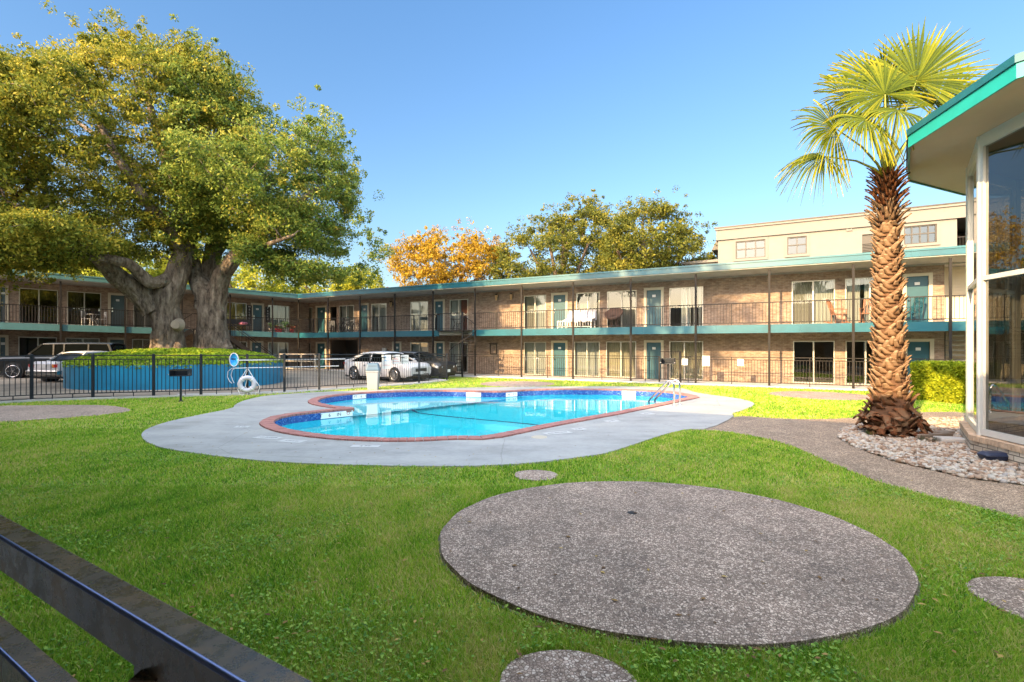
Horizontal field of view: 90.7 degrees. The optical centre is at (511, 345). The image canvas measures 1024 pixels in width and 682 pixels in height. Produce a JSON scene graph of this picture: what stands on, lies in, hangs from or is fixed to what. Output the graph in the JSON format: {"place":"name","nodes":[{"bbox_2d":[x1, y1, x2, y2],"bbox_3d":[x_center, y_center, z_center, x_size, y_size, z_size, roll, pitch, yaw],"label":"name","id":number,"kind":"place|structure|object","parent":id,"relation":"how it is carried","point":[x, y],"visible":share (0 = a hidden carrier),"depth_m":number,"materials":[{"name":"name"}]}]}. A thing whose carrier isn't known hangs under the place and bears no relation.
{"place":"outdoors","nodes":[
{"label":"outdoors","id":0,"kind":"place"},
{"bbox_2d":[0,369,431,399],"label":"parking lot","id":1,"kind":"structure","parent":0,"point":[309,377],"depth_m":21.52,"materials":[{"name":"grey asphalt"}]},
{"bbox_2d":[0,41,87,297],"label":"oak tree","id":2,"kind":"object","parent":1,"relation":"on","point":[10,154],"visible":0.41,"depth_m":20.11,"materials":[{"name":"green plant"}]},
{"bbox_2d":[0,342,126,377],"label":"parked car","id":3,"kind":"object","parent":1,"relation":"on","point":[55,348],"visible":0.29,"depth_m":26.74,"materials":[{"name":"black paint"}]},
{"bbox_2d":[25,351,108,380],"bbox_3d":[-21.302,1.024,25.565,1.938,1.523,4.820,0,0,7],"label":"parked car","id":4,"kind":"object","parent":1,"relation":"on","point":[50,370],"visible":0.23,"depth_m":23.36,"materials":[{"name":"grey paint"}]},
{"bbox_2d":[63,353,282,389],"bbox_3d":[-15.150,1.085,23.350,8.340,1.570,8.340,0,0,0],"label":"round planter","id":5,"kind":"object","parent":1,"relation":"on","point":[267,376],"visible":0.34,"depth_m":19.70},
{"bbox_2d":[0,0,274,348],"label":"oak tree","id":6,"kind":"object","parent":5,"relation":"in","point":[39,241],"visible":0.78,"depth_m":21.29,"materials":[{"name":"green plant"}]},
{"bbox_2d":[62,347,282,368],"bbox_3d":[-15.142,0.504,22.512,8.465,0.907,6.777,0,0,0],"label":"ground cover","id":7,"kind":"object","parent":5,"relation":"in","point":[207,360],"visible":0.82,"depth_m":20.82,"materials":[{"name":"green plant"}]},
{"bbox_2d":[101,13,396,348],"bbox_3d":[-11.250,-6.933,24.515,11.073,15.215,12.054,0,0,0],"label":"oak tree","id":8,"kind":"object","parent":5,"relation":"in","point":[271,221],"visible":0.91,"depth_m":22.61,"materials":[{"name":"green plant"}]},
{"bbox_2d":[141,313,275,357],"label":"staircase","id":9,"kind":"structure","parent":1,"relation":"on","point":[237,343],"depth_m":33.39,"materials":[{"name":"black metal"}]},
{"bbox_2d":[344,351,430,381],"bbox_3d":[-6.577,1.083,26.542,4.884,1.563,2.031,0,0,33],"label":"parked car","id":10,"kind":"object","parent":1,"relation":"on","point":[413,368],"visible":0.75,"depth_m":25.77,"materials":[{"name":"grey paint"}]},
{"bbox_2d":[400,351,456,378],"bbox_3d":[-5.437,1.093,28.602,4.884,1.543,2.013,0,0,34],"label":"parked car","id":11,"kind":"object","parent":1,"relation":"on","point":[452,368],"visible":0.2,"depth_m":27.51,"materials":[{"name":"black paint"}]},
{"bbox_2d":[0,0,1023,290],"label":"sky","id":12,"kind":"structure","parent":0,"point":[486,112],"materials":[{"name":"blue"}]},
{"bbox_2d":[0,376,1023,681],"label":"lawn","id":13,"kind":"structure","parent":0,"point":[708,390],"depth_m":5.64,"materials":[{"name":"plant"}]},
{"bbox_2d":[0,405,129,421],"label":"aggregate pad","id":14,"kind":"object","parent":13,"relation":"on","point":[14,413],"visible":0.77,"depth_m":13.81,"materials":[{"name":"grey concrete"}]},
{"bbox_2d":[0,514,311,681],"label":"walkway railing","id":15,"kind":"object","parent":13,"relation":"on","point":[150,638],"visible":1,"depth_m":1.23,"materials":[{"name":"metal"}]},
{"bbox_2d":[167,369,191,401],"bbox_3d":[-10.670,1.293,16.276,0.636,1.054,0.450,0,0,-14],"label":"park grill","id":16,"kind":"object","parent":13,"relation":"on","point":[180,372],"visible":0.97,"depth_m":16.33,"materials":[{"name":"metal"}]},
{"bbox_2d":[0,378,448,403],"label":"kerb","id":17,"kind":"structure","parent":13,"relation":"on","point":[159,396],"depth_m":18.10,"materials":[{"name":"concrete"}]},
{"bbox_2d":[0,351,447,399],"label":"pool fence","id":18,"kind":"object","parent":17,"relation":"on","point":[284,358],"visible":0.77,"depth_m":17.96,"materials":[{"name":"metal"}]},
{"bbox_2d":[237,369,259,394],"bbox_3d":[-9.671,1.395,18.586,0.746,1.092,0.208,0,0,-20],"label":"life ring","id":19,"kind":"object","parent":18,"relation":"hanging from","point":[252,379],"visible":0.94,"depth_m":18.52,"materials":[{"name":"white plastic"}]},
{"bbox_2d":[229,353,336,366],"bbox_3d":[-8.542,0.521,19.583,4.224,0.508,0.224,0,0,-37],"label":"skimmer net","id":20,"kind":"object","parent":18,"relation":"attached to","point":[234,360],"visible":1,"depth_m":18.49,"materials":[{"name":"blue plastic"}]},
{"bbox_2d":[382,355,390,368],"bbox_3d":[-5.594,0.733,22.514,0.420,0.620,0.015,0,0,-27],"label":"sign","id":21,"kind":"object","parent":18,"relation":"attached to","point":[386,362],"visible":1,"depth_m":22.52,"materials":[{"name":"white"}]},
{"bbox_2d":[365,363,380,389],"bbox_3d":[-5.707,1.275,20.800,0.560,1.090,0.600,0,0,-9],"label":"dustbin","id":22,"kind":"object","parent":13,"relation":"on","point":[372,370],"visible":0.98,"depth_m":20.55,"materials":[{"name":"white plastic"}]},
{"bbox_2d":[141,386,753,467],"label":"pool deck","id":23,"kind":"structure","parent":13,"relation":"on","point":[216,433],"depth_m":9.62,"materials":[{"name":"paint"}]},
{"bbox_2d":[233,388,698,446],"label":"swimming pool","id":24,"kind":"structure","parent":23,"relation":"in","point":[275,423],"depth_m":13.89,"materials":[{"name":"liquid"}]},
{"bbox_2d":[282,395,672,437],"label":"water","id":25,"kind":"structure","parent":24,"relation":"in","point":[415,417],"depth_m":14.78,"materials":[{"name":"blue liquid"}]},
{"bbox_2d":[648,379,681,405],"bbox_3d":[4.642,1.645,15.360,0.901,1.224,0.509,0,0,37],"label":"pool ladder","id":26,"kind":"object","parent":23,"relation":"attached to","point":[664,389],"visible":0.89,"depth_m":15.26,"materials":[{"name":"metal"}]},
{"bbox_2d":[437,312,475,376],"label":"spiral staircase","id":27,"kind":"structure","parent":13,"relation":"on","point":[461,341],"depth_m":29.12,"materials":[{"name":"black metal"}]},
{"bbox_2d":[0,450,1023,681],"bbox_3d":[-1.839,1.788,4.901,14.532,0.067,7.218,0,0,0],"label":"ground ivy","id":28,"kind":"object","parent":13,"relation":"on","point":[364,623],"visible":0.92,"depth_m":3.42,"materials":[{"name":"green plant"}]},
{"bbox_2d":[481,381,553,386],"bbox_3d":[0.250,1.833,23.900,3.500,0.050,3.500,0,0,0],"label":"aggregate pad","id":29,"kind":"object","parent":13,"relation":"on","point":[517,383],"visible":0.81,"depth_m":24.01,"materials":[{"name":"beige concrete"}]},
{"bbox_2d":[14,386,1023,677],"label":"fallen leaves","id":30,"kind":"object","parent":13,"relation":"on","point":[602,572],"visible":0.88,"depth_m":3.53,"materials":[{"name":"brown plant"}]},
{"bbox_2d":[515,470,557,480],"bbox_3d":[0.340,1.838,7.060,0.600,0.060,0.576,0,0,0],"label":"aggregate pad","id":31,"kind":"object","parent":13,"relation":"on","point":[534,475],"visible":0.71,"depth_m":7.03,"materials":[{"name":"grey concrete"}]},
{"bbox_2d":[500,650,636,681],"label":"aggregate pad","id":32,"kind":"object","parent":13,"relation":"on","point":[560,666],"visible":1,"depth_m":2.81,"materials":[{"name":"grey concrete"}]},
{"bbox_2d":[660,358,674,384],"bbox_3d":[6.842,1.189,22.178,0.666,1.262,0.450,0,0,29],"label":"park grill","id":33,"kind":"object","parent":13,"relation":"on","point":[667,361],"visible":0.85,"depth_m":22.23,"materials":[{"name":"metal"}]},
{"bbox_2d":[438,535,920,654],"bbox_3d":[1.356,1.827,4.793,4.112,0.026,3.644,0,0,0],"label":"soil ring","id":34,"kind":"object","parent":13,"relation":"on","point":[451,572],"visible":0.09,"depth_m":3.47,"materials":[{"name":"brown soil"}]},
{"bbox_2d":[440,481,917,651],"bbox_3d":[1.356,1.810,4.793,4.068,0.080,3.600,0,0,0],"label":"aggregate pad","id":35,"kind":"object","parent":34,"relation":"on","point":[684,547],"visible":0.87,"depth_m":4.09,"materials":[{"name":"grey concrete"}]},
{"bbox_2d":[769,391,869,400],"bbox_3d":[11.200,1.833,18.300,3.400,0.050,3.400,0,0,0],"label":"aggregate pad","id":36,"kind":"object","parent":13,"relation":"on","point":[824,395],"visible":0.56,"depth_m":18.26,"materials":[{"name":"grey concrete"}]},
{"bbox_2d":[909,359,965,404],"bbox_3d":[14.122,1.137,16.216,1.399,1.415,1.939,0,0,-14],"label":"hedge","id":37,"kind":"object","parent":13,"relation":"on","point":[939,381],"visible":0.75,"depth_m":16.10,"materials":[{"name":"green plant"}]},
{"bbox_2d":[906,51,1023,465],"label":"office pavilion","id":38,"kind":"structure","parent":13,"relation":"on","point":[968,142],"depth_m":8.10,"materials":[{"name":"paint"}]},
{"bbox_2d":[967,143,975,430],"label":"window","id":39,"kind":"structure","parent":38,"relation":"in","point":[971,168],"depth_m":9.65,"materials":[{"name":"metal"}]},
{"bbox_2d":[980,112,1023,444],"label":"window","id":40,"kind":"structure","parent":38,"relation":"in","point":[1001,147],"depth_m":7.98,"materials":[{"name":"metal"}]},
{"bbox_2d":[966,576,1023,620],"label":"aggregate pad","id":41,"kind":"object","parent":13,"relation":"on","point":[996,590],"visible":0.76,"depth_m":3.70,"materials":[{"name":"grey concrete"}]},
{"bbox_2d":[307,369,909,392],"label":"walkway","id":42,"kind":"structure","parent":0,"point":[777,385],"depth_m":24.34,"materials":[{"name":"concrete"}]},
{"bbox_2d":[297,245,965,388],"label":"apartment wing","id":43,"kind":"structure","parent":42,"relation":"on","point":[769,308],"depth_m":25.78,"materials":[{"name":"brown brick"}]},
{"bbox_2d":[316,342,325,368],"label":"door","id":44,"kind":"structure","parent":43,"relation":"in","point":[321,345],"depth_m":38.34,"materials":[{"name":"metal"}]},
{"bbox_2d":[316,305,326,332],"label":"door","id":45,"kind":"structure","parent":43,"relation":"in","point":[322,312],"depth_m":38.35,"materials":[{"name":"metal"}]},
{"bbox_2d":[339,305,353,331],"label":"window","id":46,"kind":"structure","parent":43,"relation":"in","point":[347,310],"depth_m":37.31,"materials":[{"name":"glass"}]},
{"bbox_2d":[361,303,368,331],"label":"door","id":47,"kind":"structure","parent":43,"relation":"in","point":[364,306],"depth_m":36.21,"materials":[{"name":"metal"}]},
{"bbox_2d":[371,303,386,331],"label":"window","id":48,"kind":"structure","parent":43,"relation":"in","point":[380,309],"depth_m":35.80,"materials":[{"name":"glass"}]},
{"bbox_2d":[410,342,427,351],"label":"window","id":49,"kind":"structure","parent":43,"relation":"in","point":[417,346],"depth_m":34.01,"materials":[{"name":"glass"}]},
{"bbox_2d":[410,301,427,330],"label":"window","id":50,"kind":"structure","parent":43,"relation":"in","point":[420,308],"depth_m":34.06,"materials":[{"name":"glass"}]},
{"bbox_2d":[434,341,444,359],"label":"door","id":51,"kind":"structure","parent":43,"relation":"in","point":[439,346],"depth_m":33.01,"materials":[{"name":"metal"}]},
{"bbox_2d":[434,299,444,329],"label":"door","id":52,"kind":"structure","parent":43,"relation":"in","point":[439,306],"depth_m":33.04,"materials":[{"name":"metal"}]},
{"bbox_2d":[450,342,467,372],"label":"window","id":53,"kind":"structure","parent":43,"relation":"in","point":[457,349],"depth_m":32.55,"materials":[{"name":"glass"}]},
{"bbox_2d":[450,299,467,329],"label":"window","id":54,"kind":"structure","parent":43,"relation":"in","point":[458,305],"depth_m":32.45,"materials":[{"name":"glass"}]},
{"bbox_2d":[524,342,545,374],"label":"window","id":55,"kind":"structure","parent":43,"relation":"in","point":[533,349],"depth_m":29.85,"materials":[{"name":"glass"}]},
{"bbox_2d":[524,295,545,328],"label":"window","id":56,"kind":"structure","parent":43,"relation":"in","point":[533,303],"depth_m":29.85,"materials":[{"name":"glass"}]},
{"bbox_2d":[551,340,567,375],"bbox_3d":[2.726,0.740,28.924,1.022,2.040,0.135,0,0,29],"label":"door","id":57,"kind":"structure","parent":43,"relation":"in","point":[557,347],"depth_m":28.90,"materials":[{"name":"metal"}]},
{"bbox_2d":[551,292,567,327],"bbox_3d":[2.725,-1.960,28.925,1.022,2.100,0.135,0,0,29],"label":"door","id":58,"kind":"structure","parent":43,"relation":"in","point":[559,301],"depth_m":28.94,"materials":[{"name":"metal"}]},
{"bbox_2d":[557,320,594,327],"bbox_3d":[3.487,-1.130,27.502,2.000,0.420,0.670,0,0,29],"label":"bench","id":59,"kind":"object","parent":43,"relation":"on","point":[577,323],"visible":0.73,"depth_m":27.16,"materials":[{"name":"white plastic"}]},
{"bbox_2d":[563,309,595,321],"bbox_3d":[3.684,-1.600,27.466,1.620,0.720,0.821,0,0,29],"label":"blanket","id":60,"kind":"object","parent":59,"relation":"on","point":[586,314],"visible":0.78,"depth_m":27.52,"materials":[{"name":"white fabric"}]},
{"bbox_2d":[574,342,599,376],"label":"window","id":61,"kind":"structure","parent":43,"relation":"in","point":[582,348],"depth_m":28.27,"materials":[{"name":"glass"}]},
{"bbox_2d":[576,292,599,327],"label":"window","id":62,"kind":"structure","parent":43,"relation":"in","point":[584,298],"depth_m":28.27,"materials":[{"name":"glass"}]},
{"bbox_2d":[604,308,622,326],"bbox_3d":[5.323,-1.456,26.441,1.000,1.090,0.900,0,0,29],"label":"papasan chair","id":63,"kind":"object","parent":43,"relation":"on","point":[616,313],"visible":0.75,"depth_m":26.59,"materials":[{"name":"fabric"}]},
{"bbox_2d":[606,341,635,377],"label":"window","id":64,"kind":"structure","parent":43,"relation":"in","point":[613,349],"depth_m":27.37,"materials":[{"name":"glass"}]},
{"bbox_2d":[607,290,636,326],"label":"window","id":65,"kind":"structure","parent":43,"relation":"in","point":[626,293],"depth_m":27.20,"materials":[{"name":"glass"}]},
{"bbox_2d":[644,340,663,379],"bbox_3d":[7.393,0.740,26.356,1.019,2.040,0.135,0,0,29],"label":"door","id":66,"kind":"structure","parent":43,"relation":"in","point":[650,349],"depth_m":26.36,"materials":[{"name":"wood"}]},
{"bbox_2d":[644,287,663,326],"bbox_3d":[7.393,-1.960,26.356,1.019,2.100,0.135,0,0,29],"label":"door","id":67,"kind":"structure","parent":43,"relation":"in","point":[654,296],"depth_m":26.34,"materials":[{"name":"wood"}]},
{"bbox_2d":[669,341,702,379],"bbox_3d":[8.852,0.745,25.661,1.640,1.950,0.276,0,0,29],"label":"window","id":68,"kind":"structure","parent":43,"relation":"in","point":[687,348],"depth_m":25.75,"materials":[{"name":"glass"}]},
{"bbox_2d":[669,286,702,325],"bbox_3d":[8.852,-1.950,25.661,1.640,2.020,0.276,0,0,29],"label":"window","id":69,"kind":"structure","parent":43,"relation":"in","point":[685,291],"depth_m":25.70,"materials":[{"name":"glass"}]},
{"bbox_2d":[792,279,834,323],"bbox_3d":[13.684,-1.950,23.001,1.685,2.020,0.276,0,0,29],"label":"window","id":70,"kind":"structure","parent":43,"relation":"in","point":[814,289],"depth_m":23.04,"materials":[{"name":"glass"}]},
{"bbox_2d":[793,341,834,383],"bbox_3d":[13.656,0.755,22.904,1.622,1.930,0.080,0,0,29],"label":"window","id":71,"kind":"structure","parent":43,"relation":"in","point":[817,351],"depth_m":22.88,"materials":[{"name":"glass"}]},
{"bbox_2d":[826,299,850,322],"bbox_3d":[14.055,-1.463,21.822,0.550,1.094,0.930,0,0,-41],"label":"rocking chair","id":72,"kind":"object","parent":43,"relation":"on","point":[831,308],"visible":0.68,"depth_m":21.88,"materials":[{"name":"brown wood"}]},
{"bbox_2d":[845,341,872,384],"bbox_3d":[15.354,0.755,21.970,1.459,1.930,0.080,0,0,29],"label":"window","id":73,"kind":"structure","parent":43,"relation":"in","point":[862,348],"depth_m":22.07,"materials":[{"name":"glass"}]},
{"bbox_2d":[845,277,872,322],"bbox_3d":[15.406,-1.950,22.053,1.492,2.020,0.276,0,0,29],"label":"window","id":74,"kind":"structure","parent":43,"relation":"in","point":[848,282],"depth_m":22.28,"materials":[{"name":"glass"}]},
{"bbox_2d":[904,297,926,321],"bbox_3d":[16.384,-1.463,20.718,0.930,1.094,0.550,0,0,-1],"label":"rocking chair","id":75,"kind":"object","parent":43,"relation":"on","point":[915,306],"visible":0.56,"depth_m":20.61,"materials":[{"name":"teal"}]},
{"bbox_2d":[902,272,932,321],"bbox_3d":[16.914,-1.960,21.113,0.996,2.100,0.135,0,0,29],"label":"door","id":76,"kind":"structure","parent":43,"relation":"in","point":[921,285],"depth_m":21.07,"materials":[{"name":"wood"}]},
{"bbox_2d":[904,339,933,378],"bbox_3d":[16.948,0.740,21.095,1.016,2.040,0.135,0,0,29],"label":"door","id":77,"kind":"structure","parent":43,"relation":"in","point":[918,348],"depth_m":21.07,"materials":[{"name":"metal"}]},
{"bbox_2d":[944,266,965,361],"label":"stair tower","id":78,"kind":"structure","parent":43,"relation":"in","point":[958,288],"depth_m":21.24,"materials":[{"name":"beige"}]},
{"bbox_2d":[440,354,965,386],"bbox_3d":[7.830,1.137,24.034,34.850,1.245,0.030,0,0,29],"label":"iron fence","id":79,"kind":"object","parent":42,"relation":"on","point":[688,380],"visible":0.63,"depth_m":23.83,"materials":[{"name":"black metal"}]},
{"bbox_2d":[658,351,680,382],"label":"iron gate","id":80,"kind":"structure","parent":79,"relation":"attached to","point":[679,379],"depth_m":24.11,"materials":[{"name":"black metal"}]},
{"bbox_2d":[705,412,1023,518],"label":"path","id":81,"kind":"structure","parent":0,"point":[818,438],"depth_m":7.74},
{"bbox_2d":[837,417,1023,485],"bbox_3d":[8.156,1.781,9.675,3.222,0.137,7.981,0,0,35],"label":"river stones","id":82,"kind":"object","parent":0,"point":[951,458],"visible":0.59,"depth_m":8.28,"materials":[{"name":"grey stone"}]},
{"bbox_2d":[774,16,998,437],"bbox_3d":[7.488,-2.357,10.018,4.458,8.601,2.277,0,0,-18],"label":"palm tree","id":83,"kind":"object","parent":82,"relation":"on","point":[904,77],"visible":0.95,"depth_m":9.95,"materials":[{"name":"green plant"}]},
{"bbox_2d":[915,432,952,438],"bbox_3d":[8.076,1.750,9.675,0.825,0.130,0.100,0,0,-14],"label":"timber edging","id":84,"kind":"object","parent":82,"relation":"on","point":[928,435],"visible":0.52,"depth_m":9.62,"materials":[{"name":"brown wood"}]},
{"bbox_2d":[933,436,964,442],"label":"stone block","id":85,"kind":"structure","parent":82,"relation":"on","point":[946,439],"depth_m":9.24,"materials":[{"name":"stone"}]},
{"bbox_2d":[977,450,1008,460],"bbox_3d":[7.470,1.700,7.820,0.398,0.120,0.248,0,0,8],"label":"bait station","id":86,"kind":"object","parent":82,"relation":"on","point":[995,455],"visible":0.83,"depth_m":7.73,"materials":[{"name":"plastic"}]},
{"label":"ground","id":87,"kind":"structure","parent":0,"visible":0},
{"bbox_2d":[26,238,164,276],"bbox_3d":[-35.745,-3.528,40.016,16.506,10.946,9.175,0,0,0],"label":"lime tree","id":88,"kind":"object","parent":87,"relation":"on","point":[101,275],"visible":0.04,"depth_m":38.97,"materials":[{"name":"green plant"}]},
{"bbox_2d":[0,269,308,376],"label":"apartment wing","id":89,"kind":"structure","parent":87,"relation":"on","point":[33,316],"depth_m":31.31,"materials":[{"name":"brown brick"}]},
{"bbox_2d":[0,335,8,372],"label":"door","id":90,"kind":"structure","parent":89,"relation":"in","point":[4,338],"depth_m":28.96,"materials":[{"name":"metal"}]},
{"bbox_2d":[1,285,8,322],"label":"door","id":91,"kind":"structure","parent":89,"relation":"in","point":[4,298],"depth_m":28.96,"materials":[{"name":"metal"}]},
{"bbox_2d":[18,337,56,354],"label":"window","id":92,"kind":"structure","parent":89,"relation":"in","point":[26,345],"depth_m":29.63,"materials":[{"name":"glass"}]},
{"bbox_2d":[19,288,57,323],"bbox_3d":[-27.978,-2.306,29.923,1.698,2.139,0.273,0,0,-37],"label":"window","id":93,"kind":"structure","parent":89,"relation":"in","point":[27,296],"depth_m":29.84,"materials":[{"name":"glass"}]},
{"bbox_2d":[65,338,99,341],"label":"window","id":94,"kind":"structure","parent":89,"relation":"in","point":[66,339],"depth_m":31.09,"materials":[{"name":"metal"}]},
{"bbox_2d":[67,291,100,325],"bbox_3d":[-26.341,-2.252,31.151,1.603,2.121,0.274,0,0,-37],"label":"window","id":95,"kind":"structure","parent":89,"relation":"in","point":[81,300],"depth_m":31.02,"materials":[{"name":"glass"}]},
{"bbox_2d":[108,293,126,326],"bbox_3d":[-24.991,-2.223,32.045,0.961,2.183,0.135,0,0,-37],"label":"door","id":96,"kind":"structure","parent":89,"relation":"in","point":[116,302],"depth_m":32.05,"materials":[{"name":"metal"}]},
{"bbox_2d":[132,339,149,348],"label":"window","id":97,"kind":"structure","parent":89,"relation":"in","point":[136,343],"depth_m":32.86,"materials":[{"name":"glass"}]},
{"bbox_2d":[133,305,150,327],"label":"window","id":98,"kind":"structure","parent":89,"relation":"in","point":[135,309],"depth_m":32.85,"materials":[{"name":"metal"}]},
{"bbox_2d":[226,302,246,330],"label":"window","id":99,"kind":"structure","parent":89,"relation":"in","point":[236,308],"depth_m":36.27,"materials":[{"name":"glass"}]},
{"bbox_2d":[251,303,263,331],"bbox_3d":[-18.562,-2.021,36.866,0.871,2.135,0.135,0,0,-37],"label":"door","id":100,"kind":"structure","parent":89,"relation":"in","point":[257,308],"depth_m":36.85,"materials":[{"name":"metal"}]},
{"bbox_2d":[268,342,287,357],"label":"window","id":101,"kind":"structure","parent":89,"relation":"in","point":[278,347],"depth_m":37.84,"materials":[{"name":"glass"}]},
{"bbox_2d":[268,305,288,331],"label":"window","id":102,"kind":"structure","parent":89,"relation":"in","point":[278,311],"depth_m":37.91,"materials":[{"name":"glass"}]},
{"bbox_2d":[141,252,221,284],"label":"lime tree","id":103,"kind":"object","parent":87,"relation":"on","point":[159,271],"visible":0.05,"depth_m":42.01,"materials":[{"name":"green plant"}]},
{"bbox_2d":[229,262,297,293],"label":"lime tree","id":104,"kind":"object","parent":87,"relation":"on","point":[246,276],"visible":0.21,"depth_m":45.03,"materials":[{"name":"green plant"}]},
{"bbox_2d":[271,260,384,293],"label":"lime tree","id":105,"kind":"object","parent":87,"relation":"on","point":[332,287],"visible":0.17,"depth_m":48.28,"materials":[{"name":"green plant"}]},
{"bbox_2d":[379,217,511,286],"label":"orange tree","id":106,"kind":"object","parent":87,"relation":"on","point":[428,249],"visible":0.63,"depth_m":46.27,"materials":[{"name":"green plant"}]},
{"bbox_2d":[484,189,623,279],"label":"green tree","id":107,"kind":"object","parent":87,"relation":"on","point":[568,241],"visible":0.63,"depth_m":44.21,"materials":[{"name":"green plant"}]},
{"bbox_2d":[594,185,717,271],"bbox_3d":[12.109,-5.283,41.120,11.002,14.515,9.610,0,0,0],"label":"green tree","id":108,"kind":"object","parent":87,"relation":"on","point":[634,250],"visible":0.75,"depth_m":39.33,"materials":[{"name":"green plant"}]},
{"bbox_2d":[681,201,965,265],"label":"stucco building","id":109,"kind":"structure","parent":87,"relation":"on","point":[935,225],"depth_m":34.24,"materials":[{"name":"beige paint"}]},
{"bbox_2d":[733,237,767,261],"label":"window","id":110,"kind":"structure","parent":109,"relation":"in","point":[747,249],"depth_m":36.51,"materials":[{"name":"beige glass"}]},
{"bbox_2d":[785,233,809,257],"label":"window","id":111,"kind":"structure","parent":109,"relation":"in","point":[795,246],"depth_m":35.06,"materials":[{"name":"beige glass"}]},
{"bbox_2d":[901,221,939,247],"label":"window","id":112,"kind":"structure","parent":109,"relation":"in","point":[925,234],"depth_m":31.81,"materials":[{"name":"white glass"}]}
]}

